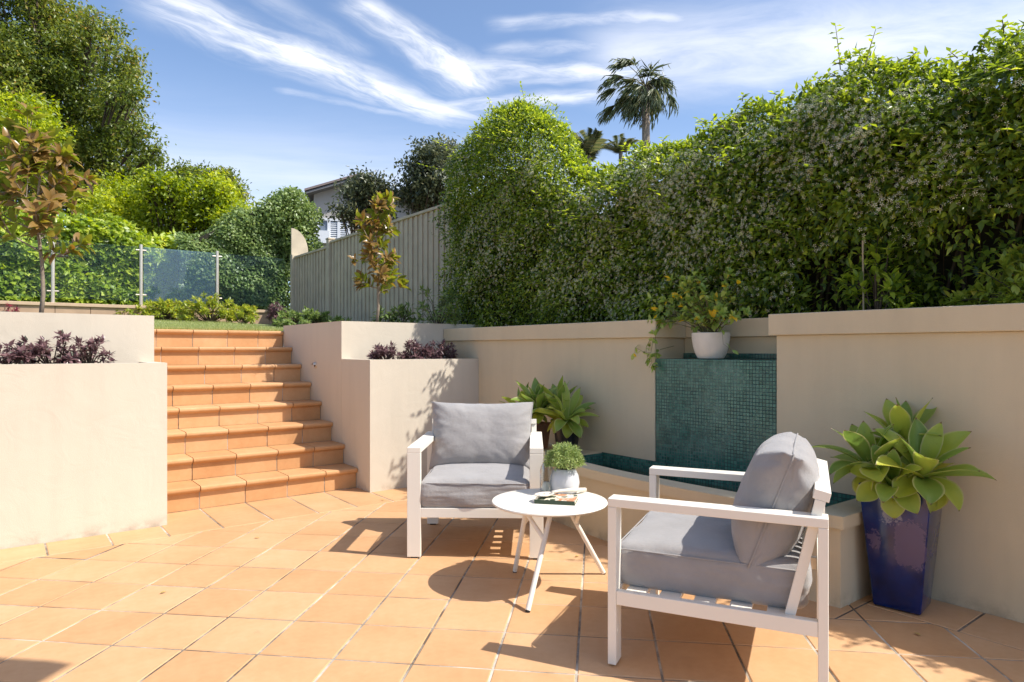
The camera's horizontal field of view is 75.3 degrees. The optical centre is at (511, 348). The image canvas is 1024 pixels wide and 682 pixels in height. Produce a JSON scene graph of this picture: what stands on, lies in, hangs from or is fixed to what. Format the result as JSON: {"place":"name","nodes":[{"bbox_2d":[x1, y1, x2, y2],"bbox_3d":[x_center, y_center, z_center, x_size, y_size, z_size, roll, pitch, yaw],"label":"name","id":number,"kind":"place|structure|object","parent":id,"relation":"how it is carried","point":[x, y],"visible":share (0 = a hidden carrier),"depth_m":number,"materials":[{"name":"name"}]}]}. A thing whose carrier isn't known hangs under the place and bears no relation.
{"place":"outdoors","nodes":[
{"label":"outdoors","id":0,"kind":"place"},
{"bbox_2d":[237,323,281,327],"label":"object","id":1,"kind":"structure","parent":0,"point":[270,325],"depth_m":10.83,"materials":[{"name":"plant"}]},
{"bbox_2d":[0,303,19,311],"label":"red maple","id":2,"kind":"object","parent":1,"relation":"on","point":[15,310],"visible":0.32,"depth_m":9.51,"materials":[{"name":"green plant"}]},
{"bbox_2d":[116,303,153,314],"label":"garden bush","id":3,"kind":"object","parent":1,"relation":"on","point":[131,311],"visible":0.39,"depth_m":10.42,"materials":[{"name":"green plant"}]},
{"bbox_2d":[139,297,194,320],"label":"garden bush","id":4,"kind":"object","parent":1,"relation":"on","point":[167,308],"visible":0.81,"depth_m":10.51,"materials":[{"name":"green plant"}]},
{"bbox_2d":[177,292,240,321],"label":"garden bush","id":5,"kind":"object","parent":1,"relation":"on","point":[204,310],"visible":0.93,"depth_m":10.53,"materials":[{"name":"green plant"}]},
{"bbox_2d":[154,319,282,330],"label":"grass","id":6,"kind":"structure","parent":1,"relation":"on","point":[191,325],"depth_m":8.04,"materials":[{"name":"green plant"}]},
{"bbox_2d":[225,303,260,324],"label":"garden bush","id":7,"kind":"object","parent":1,"relation":"on","point":[247,313],"visible":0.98,"depth_m":10.60,"materials":[{"name":"green plant"}]},
{"bbox_2d":[265,301,283,325],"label":"garden bush","id":8,"kind":"object","parent":1,"relation":"on","point":[271,313],"visible":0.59,"depth_m":10.53,"materials":[{"name":"purple plant"}]},
{"bbox_2d":[272,305,331,327],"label":"garden bush","id":9,"kind":"object","parent":1,"relation":"on","point":[291,317],"visible":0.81,"depth_m":9.28,"materials":[{"name":"green plant"}]},
{"bbox_2d":[290,195,472,323],"bbox_3d":[-2.203,-0.968,9.778,0.140,1.635,5.774,0,0,-38],"label":"paling fence","id":10,"kind":"object","parent":1,"relation":"on","point":[321,279],"visible":0.45,"depth_m":9.56,"materials":[{"name":"paint"}]},
{"bbox_2d":[291,228,307,254],"bbox_3d":[-3.885,-1.180,12.097,0.310,2.000,0.100,0,0,-38],"label":"fence board","id":11,"kind":"object","parent":10,"relation":"attached to","point":[298,244],"visible":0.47,"depth_m":12.03,"materials":[{"name":"paint"}]},
{"bbox_2d":[0,487,1023,681],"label":"terracotta paving","id":12,"kind":"structure","parent":0,"point":[459,541],"depth_m":2.95,"materials":[{"name":"tile"}]},
{"bbox_2d":[407,402,542,558],"bbox_3d":[-0.200,0.775,4.164,0.780,0.850,0.772,0,0,2],"label":"garden armchair","id":13,"kind":"object","parent":12,"relation":"on","point":[480,457],"visible":0.94,"depth_m":4.04,"materials":[{"name":"white metal"}]},
{"bbox_2d":[492,488,607,612],"bbox_3d":[0.209,0.983,3.370,0.663,0.435,0.584,0,0,-38],"label":"side table","id":14,"kind":"object","parent":12,"relation":"on","point":[520,502],"visible":0.81,"depth_m":3.24,"materials":[{"name":"white metal"}]},
{"bbox_2d":[540,450,552,491],"bbox_3d":[0.184,0.653,3.534,0.072,0.221,0.072,0,0,-38],"label":"glass bottle","id":15,"kind":"object","parent":14,"relation":"on","point":[545,486],"visible":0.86,"depth_m":3.52,"materials":[{"name":"clear glass"}]},
{"bbox_2d":[534,494,577,505],"bbox_3d":[0.224,0.754,3.329,0.200,0.021,0.150,0,0,12],"label":"book","id":16,"kind":"object","parent":14,"relation":"on","point":[563,499],"visible":0.89,"depth_m":3.28,"materials":[{"name":"multicoloured paper"}]},
{"bbox_2d":[534,487,586,496],"bbox_3d":[0.255,0.741,3.413,0.360,0.040,0.080,0,0,-41],"label":"magazine","id":17,"kind":"object","parent":16,"relation":"on","point":[546,494],"visible":1,"depth_m":3.38,"materials":[{"name":"white paper"}]},
{"bbox_2d":[550,467,579,493],"bbox_3d":[0.281,0.701,3.539,0.158,0.128,0.158,0,0,-38],"label":"round vase","id":18,"kind":"object","parent":14,"relation":"on","point":[562,479],"visible":0.73,"depth_m":3.48,"materials":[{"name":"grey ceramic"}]},
{"bbox_2d":[542,441,585,469],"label":"herb plant","id":19,"kind":"object","parent":18,"relation":"in","point":[561,456],"visible":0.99,"depth_m":3.49,"materials":[{"name":"green plant"}]},
{"bbox_2d":[543,318,871,607],"bbox_3d":[1.058,0.526,4.370,1.085,1.448,2.675,0,0,-38],"label":"water feature","id":20,"kind":"object","parent":12,"relation":"on","point":[716,414],"visible":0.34,"depth_m":4.12,"materials":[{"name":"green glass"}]},
{"bbox_2d":[536,421,550,448],"bbox_3d":[0.157,0.669,5.149,0.210,0.199,0.210,0,0,44],"label":"terracotta pot","id":21,"kind":"object","parent":20,"relation":"on","point":[542,426],"visible":0.21,"depth_m":5.11,"materials":[{"name":"ceramic"}]},
{"bbox_2d":[500,378,557,423],"bbox_3d":[0.128,0.453,5.121,0.447,0.468,0.634,0,0,-38],"label":"bromeliad plant","id":22,"kind":"object","parent":21,"relation":"in","point":[525,393],"visible":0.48,"depth_m":5.03,"materials":[{"name":"green plant"}]},
{"bbox_2d":[554,428,578,446],"bbox_3d":[0.412,0.672,4.966,0.208,0.194,0.208,0,0,-38],"label":"plastic pot","id":23,"kind":"object","parent":20,"relation":"on","point":[572,439],"visible":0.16,"depth_m":4.89,"materials":[{"name":"plastic"}]},
{"bbox_2d":[529,375,598,438],"bbox_3d":[0.379,0.428,4.925,0.480,0.461,0.588,0,0,-38],"label":"agave plant","id":24,"kind":"object","parent":23,"relation":"in","point":[569,411],"visible":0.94,"depth_m":4.91,"materials":[{"name":"green plant"}]},
{"bbox_2d":[691,332,730,358],"bbox_3d":[1.300,-0.019,4.338,0.245,0.172,0.245,0,0,-38],"label":"stone pot","id":25,"kind":"object","parent":20,"relation":"on","point":[709,345],"visible":0.92,"depth_m":4.25,"materials":[{"name":"stone"}]},
{"bbox_2d":[631,267,751,372],"bbox_3d":[1.191,-0.175,4.389,0.333,0.676,0.862,0,0,-38],"label":"potted shrub","id":26,"kind":"object","parent":25,"relation":"in","point":[708,319],"visible":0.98,"depth_m":4.31,"materials":[{"name":"green plant"}]},
{"bbox_2d":[608,432,830,681],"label":"garden armchair","id":27,"kind":"object","parent":12,"relation":"on","point":[754,543],"visible":1,"depth_m":2.40,"materials":[{"name":"white metal"}]},
{"bbox_2d":[859,482,941,614],"bbox_3d":[1.826,0.910,3.108,0.294,0.571,0.294,0,0,43],"label":"glazed pot","id":28,"kind":"object","parent":12,"relation":"on","point":[901,551],"visible":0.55,"depth_m":3.02,"materials":[{"name":"ceramic"}]},
{"bbox_2d":[812,397,996,518],"bbox_3d":[1.783,0.497,3.059,0.572,0.540,0.636,0,0,-6],"label":"agave plant","id":29,"kind":"object","parent":28,"relation":"in","point":[903,456],"visible":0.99,"depth_m":3.00,"materials":[{"name":"green plant"}]},
{"bbox_2d":[1,0,1023,304],"label":"sky","id":30,"kind":"structure","parent":0,"point":[281,93],"materials":[{"name":"blue"}]},
{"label":"upper ground","id":31,"kind":"structure","parent":0,"visible":0},
{"bbox_2d":[0,82,76,206],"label":"lime tree","id":32,"kind":"object","parent":31,"relation":"on","point":[44,124],"visible":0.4,"depth_m":14.14,"materials":[{"name":"green plant"}]},
{"bbox_2d":[0,0,178,236],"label":"evergreen tree","id":33,"kind":"object","parent":31,"relation":"on","point":[36,56],"visible":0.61,"depth_m":16.26,"materials":[{"name":"green plant"}]},
{"bbox_2d":[0,199,178,305],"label":"ivy hedge","id":34,"kind":"object","parent":31,"relation":"on","point":[107,273],"visible":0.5,"depth_m":11.08,"materials":[{"name":"green plant"}]},
{"bbox_2d":[0,301,287,323],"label":"garden wall","id":35,"kind":"structure","parent":31,"relation":"on","point":[73,308],"depth_m":10.09,"materials":[{"name":"beige concrete"}]},
{"bbox_2d":[17,236,282,307],"bbox_3d":[-6.954,-1.185,9.943,7.090,0.990,0.052,0,0,-38],"label":"glass fence","id":36,"kind":"object","parent":35,"relation":"on","point":[140,250],"visible":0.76,"depth_m":10.68,"materials":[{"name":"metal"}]},
{"bbox_2d":[64,155,258,242],"bbox_3d":[-7.462,-2.245,14.720,4.173,3.735,2.531,0,0,0],"label":"rounded tree","id":37,"kind":"object","parent":31,"relation":"on","point":[143,206],"visible":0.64,"depth_m":14.33,"materials":[{"name":"green plant"}]},
{"bbox_2d":[161,156,257,218],"bbox_3d":[-7.858,-2.665,17.086,2.455,4.578,2.325,0,0,-38],"label":"brownish tree","id":38,"kind":"object","parent":31,"relation":"on","point":[184,168],"visible":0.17,"depth_m":17.03,"materials":[{"name":"green plant"}]},
{"bbox_2d":[173,185,324,310],"bbox_3d":[-4.767,-1.558,12.222,2.635,3.116,1.008,0,0,-38],"label":"ivy hedge","id":39,"kind":"object","parent":31,"relation":"on","point":[263,233],"visible":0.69,"depth_m":12.13,"materials":[{"name":"green plant"}]},
{"bbox_2d":[318,161,402,234],"bbox_3d":[-2.862,-1.896,13.143,1.640,3.423,1.671,0,0,1],"label":"olive tree","id":40,"kind":"object","parent":31,"relation":"on","point":[363,190],"visible":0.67,"depth_m":12.76,"materials":[{"name":"green plant"}]},
{"bbox_2d":[304,174,423,246],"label":"house","id":41,"kind":"structure","parent":31,"relation":"on","point":[319,195],"depth_m":31.63,"materials":[{"name":"grey paint"}]},
{"bbox_2d":[316,218,349,238],"bbox_3d":[-8.485,-5.659,31.683,1.679,1.098,0.082,0,0,-13],"label":"window","id":42,"kind":"structure","parent":41,"relation":"in","point":[334,227],"depth_m":31.68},
{"bbox_2d":[388,132,463,214],"bbox_3d":[-1.516,-2.216,12.634,1.683,4.071,2.197,0,0,-2],"label":"olive tree","id":43,"kind":"object","parent":31,"relation":"on","point":[422,190],"visible":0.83,"depth_m":12.33,"materials":[{"name":"green plant"}]},
{"bbox_2d":[570,127,619,197],"bbox_3d":[2.837,-4.343,24.039,2.028,7.085,2.484,0,0,-38],"label":"feather palm","id":44,"kind":"object","parent":31,"relation":"on","point":[592,144],"visible":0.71,"depth_m":23.70,"materials":[{"name":"green plant"}]},
{"bbox_2d":[602,133,639,196],"bbox_3d":[4.181,-4.580,25.903,1.611,7.561,1.585,0,0,-38],"label":"feather palm","id":45,"kind":"object","parent":31,"relation":"on","point":[615,148],"visible":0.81,"depth_m":25.87,"materials":[{"name":"green plant"}]},
{"bbox_2d":[596,57,678,150],"bbox_3d":[6.293,-7.607,33.972,4.626,13.818,4.277,0,0,-38],"label":"fan palm","id":46,"kind":"object","parent":31,"relation":"on","point":[648,102],"visible":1,"depth_m":33.55,"materials":[{"name":"green plant"}]},
{"bbox_2d":[418,13,1023,327],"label":"jasmine hedge","id":47,"kind":"object","parent":31,"relation":"on","point":[534,247],"visible":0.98,"depth_m":4.40,"materials":[{"name":"green plant"}]},
{"bbox_2d":[704,159,1023,316],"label":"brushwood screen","id":48,"kind":"object","parent":31,"relation":"on","point":[918,241],"visible":0.09,"depth_m":3.88,"materials":[{"name":"brown wood"}]},
{"label":"ground","id":49,"kind":"structure","parent":0,"visible":0},
{"bbox_2d":[0,312,153,363],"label":"raised planter","id":50,"kind":"object","parent":49,"relation":"on","point":[130,338],"visible":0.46,"depth_m":4.67,"materials":[{"name":"paint"}]},
{"bbox_2d":[0,100,104,312],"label":"magnolia sapling","id":51,"kind":"object","parent":50,"relation":"on","point":[43,202],"visible":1,"depth_m":4.82,"materials":[{"name":"green plant"}]},
{"bbox_2d":[0,362,166,548],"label":"raised planter","id":52,"kind":"object","parent":49,"relation":"on","point":[83,449],"visible":0.86,"depth_m":4.22,"materials":[{"name":"paint"}]},
{"bbox_2d":[0,335,51,363],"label":"burgundy shrub","id":53,"kind":"object","parent":52,"relation":"on","point":[17,354],"visible":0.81,"depth_m":4.16,"materials":[{"name":"purple plant"}]},
{"bbox_2d":[21,329,83,363],"bbox_3d":[-3.023,0.012,4.340,0.382,0.284,0.360,0,0,-38],"label":"burgundy shrub","id":54,"kind":"object","parent":52,"relation":"on","point":[63,337],"visible":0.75,"depth_m":4.31,"materials":[{"name":"purple plant"}]},
{"bbox_2d":[52,334,117,363],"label":"burgundy shrub","id":55,"kind":"object","parent":52,"relation":"on","point":[92,346],"visible":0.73,"depth_m":4.43,"materials":[{"name":"purple plant"}]},
{"bbox_2d":[154,329,357,512],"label":"garden steps","id":56,"kind":"structure","parent":49,"relation":"on","point":[245,423],"depth_m":5.86,"materials":[{"name":"tile"}]},
{"bbox_2d":[283,321,480,442],"bbox_3d":[-1.402,0.499,7.092,1.554,1.502,1.557,0,0,-38],"label":"raised planter","id":57,"kind":"object","parent":49,"relation":"on","point":[327,347],"visible":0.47,"depth_m":6.32,"materials":[{"name":"paint"}]},
{"bbox_2d":[326,315,352,321],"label":"bed plant","id":58,"kind":"object","parent":57,"relation":"on","point":[339,318],"visible":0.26,"depth_m":6.75,"materials":[{"name":"green plant"}]},
{"bbox_2d":[348,189,411,321],"bbox_3d":[-1.313,-0.884,6.480,0.514,1.370,0.643,0,0,17],"label":"magnolia sapling","id":59,"kind":"object","parent":57,"relation":"on","point":[377,220],"visible":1,"depth_m":6.44,"materials":[{"name":"green plant"}]},
{"bbox_2d":[370,304,403,322],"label":"bed plant","id":60,"kind":"object","parent":57,"relation":"on","point":[389,315],"visible":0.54,"depth_m":6.69,"materials":[{"name":"green plant"}]},
{"bbox_2d":[386,301,421,322],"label":"bed plant","id":61,"kind":"object","parent":57,"relation":"on","point":[403,311],"visible":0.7,"depth_m":6.75,"materials":[{"name":"green plant"}]},
{"bbox_2d":[414,285,463,324],"bbox_3d":[-0.730,-0.420,6.718,0.445,0.486,0.545,0,0,25],"label":"bed plant","id":62,"kind":"object","parent":57,"relation":"on","point":[443,303],"visible":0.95,"depth_m":6.70,"materials":[{"name":"green plant"}]},
{"bbox_2d":[342,359,478,492],"bbox_3d":[-0.927,0.671,6.106,1.102,1.158,0.580,0,0,-38],"label":"raised planter","id":63,"kind":"object","parent":49,"relation":"on","point":[387,414],"visible":0.75,"depth_m":5.74,"materials":[{"name":"paint"}]},
{"bbox_2d":[367,341,405,359],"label":"burgundy shrub","id":64,"kind":"object","parent":63,"relation":"on","point":[379,352],"visible":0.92,"depth_m":5.87,"materials":[{"name":"purple plant"}]},
{"bbox_2d":[397,339,432,358],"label":"burgundy shrub","id":65,"kind":"object","parent":63,"relation":"on","point":[419,352],"visible":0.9,"depth_m":6.05,"materials":[{"name":"purple plant"}]},
{"bbox_2d":[422,339,458,358],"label":"burgundy shrub","id":66,"kind":"object","parent":63,"relation":"on","point":[441,353],"visible":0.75,"depth_m":6.27,"materials":[{"name":"purple plant"}]},
{"bbox_2d":[444,319,685,460],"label":"garden wall","id":67,"kind":"structure","parent":49,"relation":"on","point":[604,373],"depth_m":5.01,"materials":[{"name":"beige paint"}]},
{"bbox_2d":[768,303,1023,622],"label":"garden wall","id":68,"kind":"structure","parent":49,"relation":"on","point":[842,371],"depth_m":3.13,"materials":[{"name":"beige paint"}]},
{"bbox_2d":[862,240,863,309],"bbox_3d":[2.007,-0.360,3.791,0.010,0.520,0.024,0,0,7],"label":"garden stake","id":69,"kind":"object","parent":68,"relation":"on","point":[863,272],"visible":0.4,"depth_m":3.79,"materials":[{"name":"brown wood"}]},
{"bbox_2d":[833,222,923,309],"bbox_3d":[2.085,-0.412,3.786,0.359,0.670,0.472,0,0,-38],"label":"wall top shrub","id":70,"kind":"object","parent":68,"relation":"on","point":[897,281],"visible":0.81,"depth_m":3.75,"materials":[{"name":"green plant"}]},
{"bbox_2d":[940,244,1023,305],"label":"wall top shrub","id":71,"kind":"object","parent":68,"relation":"on","point":[1010,289],"visible":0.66,"depth_m":3.30,"materials":[{"name":"green plant"}]}
]}

